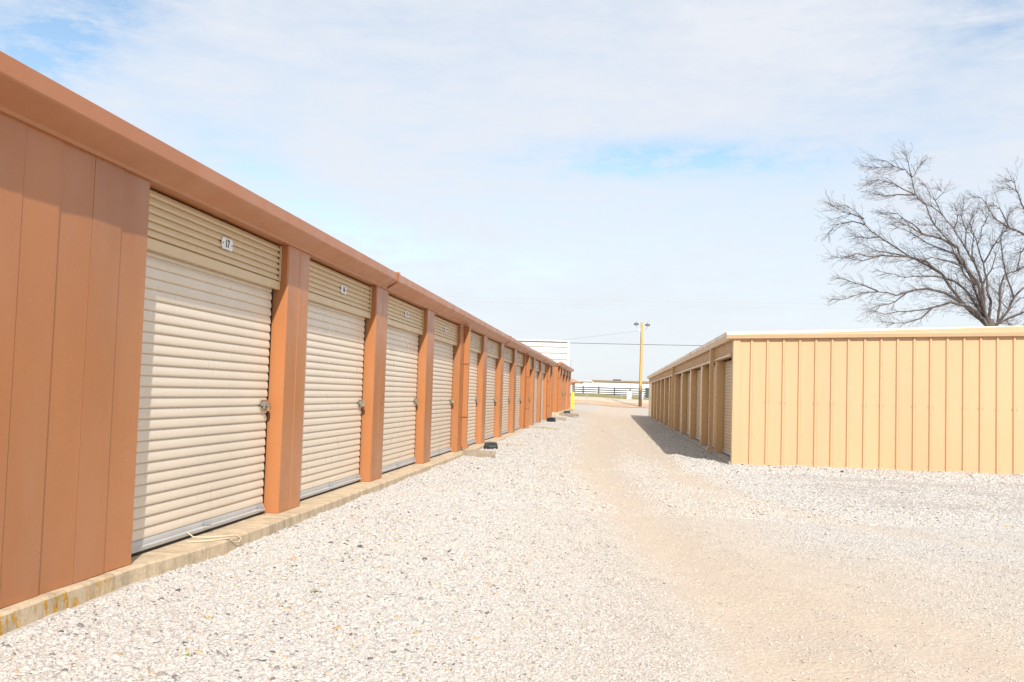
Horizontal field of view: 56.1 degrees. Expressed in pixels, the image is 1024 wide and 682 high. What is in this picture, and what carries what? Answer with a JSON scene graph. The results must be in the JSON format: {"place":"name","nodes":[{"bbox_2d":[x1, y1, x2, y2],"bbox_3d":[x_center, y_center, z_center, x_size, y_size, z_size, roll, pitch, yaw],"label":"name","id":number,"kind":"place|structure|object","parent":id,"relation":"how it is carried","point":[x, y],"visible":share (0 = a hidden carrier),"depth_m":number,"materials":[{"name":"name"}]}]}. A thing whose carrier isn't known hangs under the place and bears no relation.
{"place":"outdoors","nodes":[
{"label":"outdoors","id":0,"kind":"place"},
{"bbox_2d":[0,400,1023,681],"bbox_3d":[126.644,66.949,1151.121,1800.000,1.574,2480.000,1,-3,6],"label":"gravel ground","id":1,"kind":"structure","parent":0,"point":[602,418],"depth_m":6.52,"materials":[{"name":"beige gravel"}]},
{"bbox_2d":[0,51,556,635],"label":"storage building","id":2,"kind":"structure","parent":1,"relation":"on","point":[192,347],"depth_m":6.42,"materials":[{"name":"metal"}]},
{"bbox_2d":[131,189,281,556],"bbox_3d":[-2.211,0.251,6.990,0.131,2.285,2.476,1,-3,6],"label":"roll up door","id":3,"kind":"structure","parent":2,"relation":"in","point":[204,405],"depth_m":6.84,"materials":[{"name":"beige metal"}]},
{"bbox_2d":[186,532,241,542],"bbox_3d":[-2.066,1.377,6.699,0.460,0.103,0.162,4,-4,-41],"label":"cord","id":4,"kind":"object","parent":2,"relation":"on","point":[214,539],"visible":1,"depth_m":6.69,"materials":[{"name":"fabric"}]},
{"bbox_2d":[300,260,371,500],"bbox_3d":[-1.878,0.426,10.017,0.131,2.285,2.476,1,-3,6],"label":"roll up door","id":5,"kind":"structure","parent":2,"relation":"in","point":[339,305],"depth_m":10.01,"materials":[{"name":"beige metal"}]},
{"bbox_2d":[382,295,423,473],"bbox_3d":[-1.545,0.601,13.044,0.131,2.285,2.476,1,-3,6],"label":"roll up door","id":6,"kind":"structure","parent":2,"relation":"in","point":[405,321],"depth_m":13.16,"materials":[{"name":"beige metal"}]},
{"bbox_2d":[430,316,457,457],"bbox_3d":[-1.212,0.775,16.071,0.131,2.285,2.476,1,-3,6],"label":"roll up door","id":7,"kind":"structure","parent":2,"relation":"in","point":[445,334],"depth_m":16.27,"materials":[{"name":"beige metal"}]},
{"bbox_2d":[467,332,480,445],"bbox_3d":[-0.879,0.950,19.097,0.131,2.285,2.476,1,-3,6],"label":"roll up door","id":8,"kind":"structure","parent":2,"relation":"in","point":[475,339],"depth_m":19.72,"materials":[{"name":"beige metal"}]},
{"bbox_2d":[485,339,498,439],"bbox_3d":[-0.546,1.125,22.124,0.131,2.285,2.476,1,-3,6],"label":"roll up door","id":9,"kind":"structure","parent":2,"relation":"in","point":[493,347],"depth_m":22.49,"materials":[{"name":"beige metal"}]},
{"bbox_2d":[502,346,512,433],"bbox_3d":[-0.213,1.299,25.151,0.131,2.285,2.476,1,-3,6],"label":"roll up door","id":10,"kind":"structure","parent":2,"relation":"in","point":[508,352],"depth_m":25.59,"materials":[{"name":"beige metal"}]},
{"bbox_2d":[515,352,522,429],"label":"roll up door","id":11,"kind":"structure","parent":2,"relation":"in","point":[519,356],"depth_m":28.70,"materials":[{"name":"beige metal"}]},
{"bbox_2d":[528,358,531,424],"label":"roll up door","id":12,"kind":"structure","parent":2,"relation":"in","point":[530,358],"depth_m":32.32,"materials":[{"name":"beige metal"}]},
{"bbox_2d":[534,360,539,422],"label":"roll up door","id":13,"kind":"structure","parent":2,"relation":"in","point":[536,362],"depth_m":34.83,"materials":[{"name":"beige metal"}]},
{"bbox_2d":[541,363,545,420],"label":"roll up door","id":14,"kind":"structure","parent":2,"relation":"in","point":[543,365],"depth_m":38.01,"materials":[{"name":"beige metal"}]},
{"bbox_2d":[462,449,494,457],"bbox_3d":[-0.588,1.992,16.947,0.560,0.120,0.200,0,-3,24],"label":"splash block","id":15,"kind":"object","parent":1,"relation":"on","point":[479,453],"depth_m":16.86,"materials":[{"name":"concrete"}]},
{"bbox_2d":[484,442,497,448],"bbox_3d":[-0.424,2.089,19.210,0.274,0.139,0.226,2,-3,-8],"label":"bait station","id":16,"kind":"object","parent":1,"relation":"on","point":[490,445],"visible":1,"depth_m":19.13,"materials":[{"name":"black plastic"}]},
{"bbox_2d":[546,417,555,421],"bbox_3d":[1.501,3.022,36.930,0.326,0.165,0.269,1,-3,18],"label":"bait station","id":17,"kind":"object","parent":1,"relation":"on","point":[551,419],"visible":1,"depth_m":36.84,"materials":[{"name":"black plastic"}]},
{"bbox_2d":[554,417,565,419],"bbox_3d":[1.883,3.137,38.778,0.550,0.120,0.220,1,-3,13],"label":"splash block","id":18,"kind":"object","parent":1,"relation":"on","point":[560,418],"depth_m":38.66,"materials":[{"name":"concrete"}]},
{"bbox_2d":[552,362,573,414],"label":"storage building","id":19,"kind":"structure","parent":1,"relation":"on","point":[561,392],"depth_m":48.17,"materials":[{"name":"metal"}]},
{"bbox_2d":[559,413,578,415],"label":"splash block","id":20,"kind":"object","parent":1,"relation":"on","point":[566,414],"depth_m":43.61,"materials":[{"name":"concrete"}]},
{"bbox_2d":[571,392,574,409],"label":"bollard","id":21,"kind":"object","parent":1,"relation":"on","point":[572,400],"visible":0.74,"depth_m":60.15,"materials":[{"name":"yellow metal"}]},
{"bbox_2d":[574,383,648,407],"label":"wire fence","id":22,"kind":"object","parent":1,"relation":"on","point":[605,395],"visible":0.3,"depth_m":88.33,"materials":[{"name":"metal"}]},
{"bbox_2d":[634,322,649,406],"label":"utility pole","id":23,"kind":"object","parent":1,"relation":"on","point":[640,369],"visible":0.99,"depth_m":89.16,"materials":[{"name":"yellow wood"}]},
{"bbox_2d":[520,341,701,345],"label":"overhead cable","id":24,"kind":"object","parent":23,"relation":"attached to","point":[607,343],"visible":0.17,"depth_m":92.20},
{"bbox_2d":[647,326,1023,473],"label":"storage building","id":25,"kind":"structure","parent":1,"relation":"on","point":[947,399],"depth_m":18.45,"materials":[{"name":"beige paint"}]},
{"bbox_2d":[673,377,674,427],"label":"roll up door","id":26,"kind":"structure","parent":25,"relation":"in","point":[674,377],"depth_m":38.82,"materials":[{"name":"beige metal"}]},
{"bbox_2d":[678,375,681,430],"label":"roll up door","id":27,"kind":"structure","parent":25,"relation":"in","point":[680,375],"depth_m":35.24,"materials":[{"name":"beige metal"}]},
{"bbox_2d":[686,373,689,434],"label":"roll up door","id":28,"kind":"structure","parent":25,"relation":"in","point":[688,381],"depth_m":31.59,"materials":[{"name":"beige metal"}]},
{"bbox_2d":[695,369,700,440],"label":"roll up door","id":29,"kind":"structure","parent":25,"relation":"in","point":[697,437],"depth_m":27.90,"materials":[{"name":"beige metal"}]},
{"bbox_2d":[707,365,714,447],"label":"roll up door","id":30,"kind":"structure","parent":25,"relation":"in","point":[714,365],"depth_m":23.69,"materials":[{"name":"beige metal"}]},
{"bbox_2d":[722,360,731,455],"bbox_3d":[4.635,1.399,20.169,0.090,2.064,2.696,1,-3,6],"label":"roll up door","id":31,"kind":"structure","parent":25,"relation":"in","point":[728,364],"depth_m":20.83,"materials":[{"name":"beige metal"}]},
{"bbox_2d":[816,143,1023,328],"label":"bare tree","id":32,"kind":"object","parent":1,"relation":"on","point":[981,315],"visible":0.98,"depth_m":46.20,"materials":[{"name":"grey plant"}]},
{"bbox_2d":[959,158,1023,306],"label":"bare tree","id":33,"kind":"object","parent":1,"relation":"on","point":[1002,223],"visible":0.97,"depth_m":46.02,"materials":[{"name":"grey plant"}]},
{"bbox_2d":[0,0,1023,380],"label":"sky","id":34,"kind":"structure","parent":0,"point":[638,152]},
{"bbox_2d":[570,400,648,407],"bbox_3d":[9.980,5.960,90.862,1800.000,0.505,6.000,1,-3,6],"label":"bare field","id":35,"kind":"structure","parent":0,"point":[605,403],"depth_m":90.78,"materials":[{"name":"beige soil"}]},
{"bbox_2d":[570,396,648,403],"bbox_3d":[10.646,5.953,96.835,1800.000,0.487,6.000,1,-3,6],"label":"road","id":36,"kind":"structure","parent":0,"point":[608,399],"depth_m":96.67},
{"bbox_2d":[574,393,648,399],"bbox_3d":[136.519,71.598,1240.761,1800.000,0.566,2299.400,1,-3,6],"label":"grass field","id":37,"kind":"structure","parent":0,"point":[604,396],"depth_m":104.61,"materials":[{"name":"beige plant"}]},
{"bbox_2d":[516,339,569,365],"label":"warehouse","id":38,"kind":"structure","parent":37,"relation":"on","point":[557,352],"depth_m":120.06,"materials":[{"name":"white paint"}]},
{"bbox_2d":[571,379,582,392],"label":"house","id":39,"kind":"structure","parent":37,"relation":"on","point":[573,381],"depth_m":118.54,"materials":[{"name":"white paint"}]},
{"bbox_2d":[575,380,594,392],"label":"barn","id":40,"kind":"structure","parent":37,"relation":"on","point":[590,383],"depth_m":214.28,"materials":[{"name":"white paint"}]},
{"bbox_2d":[575,386,645,395],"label":"rail fence","id":41,"kind":"object","parent":37,"relation":"on","point":[614,390],"visible":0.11,"depth_m":148.88,"materials":[{"name":"paint"}]},
{"bbox_2d":[592,379,648,395],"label":"barn","id":42,"kind":"structure","parent":37,"relation":"on","point":[617,383],"depth_m":183.97,"materials":[{"name":"white paint"}]},
{"bbox_2d":[627,391,631,398],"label":"utility cabinet","id":43,"kind":"object","parent":37,"relation":"on","point":[628,394],"visible":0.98,"depth_m":99.91,"materials":[{"name":"white plastic"}]},
{"bbox_2d":[645,388,648,398],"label":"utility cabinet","id":44,"kind":"object","parent":37,"relation":"on","point":[647,393],"visible":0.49,"depth_m":102.68,"materials":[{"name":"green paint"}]},
{"bbox_2d":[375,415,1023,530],"bbox_3d":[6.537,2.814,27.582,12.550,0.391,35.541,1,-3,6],"label":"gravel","id":45,"kind":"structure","parent":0,"point":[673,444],"depth_m":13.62,"materials":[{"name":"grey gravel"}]},
{"bbox_2d":[462,301,950,309],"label":"overhead cable","id":46,"kind":"object","parent":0,"point":[699,306],"visible":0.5,"depth_m":148.23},
{"bbox_2d":[439,296,1023,305],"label":"overhead cable","id":47,"kind":"object","parent":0,"point":[726,302],"visible":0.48,"depth_m":148.62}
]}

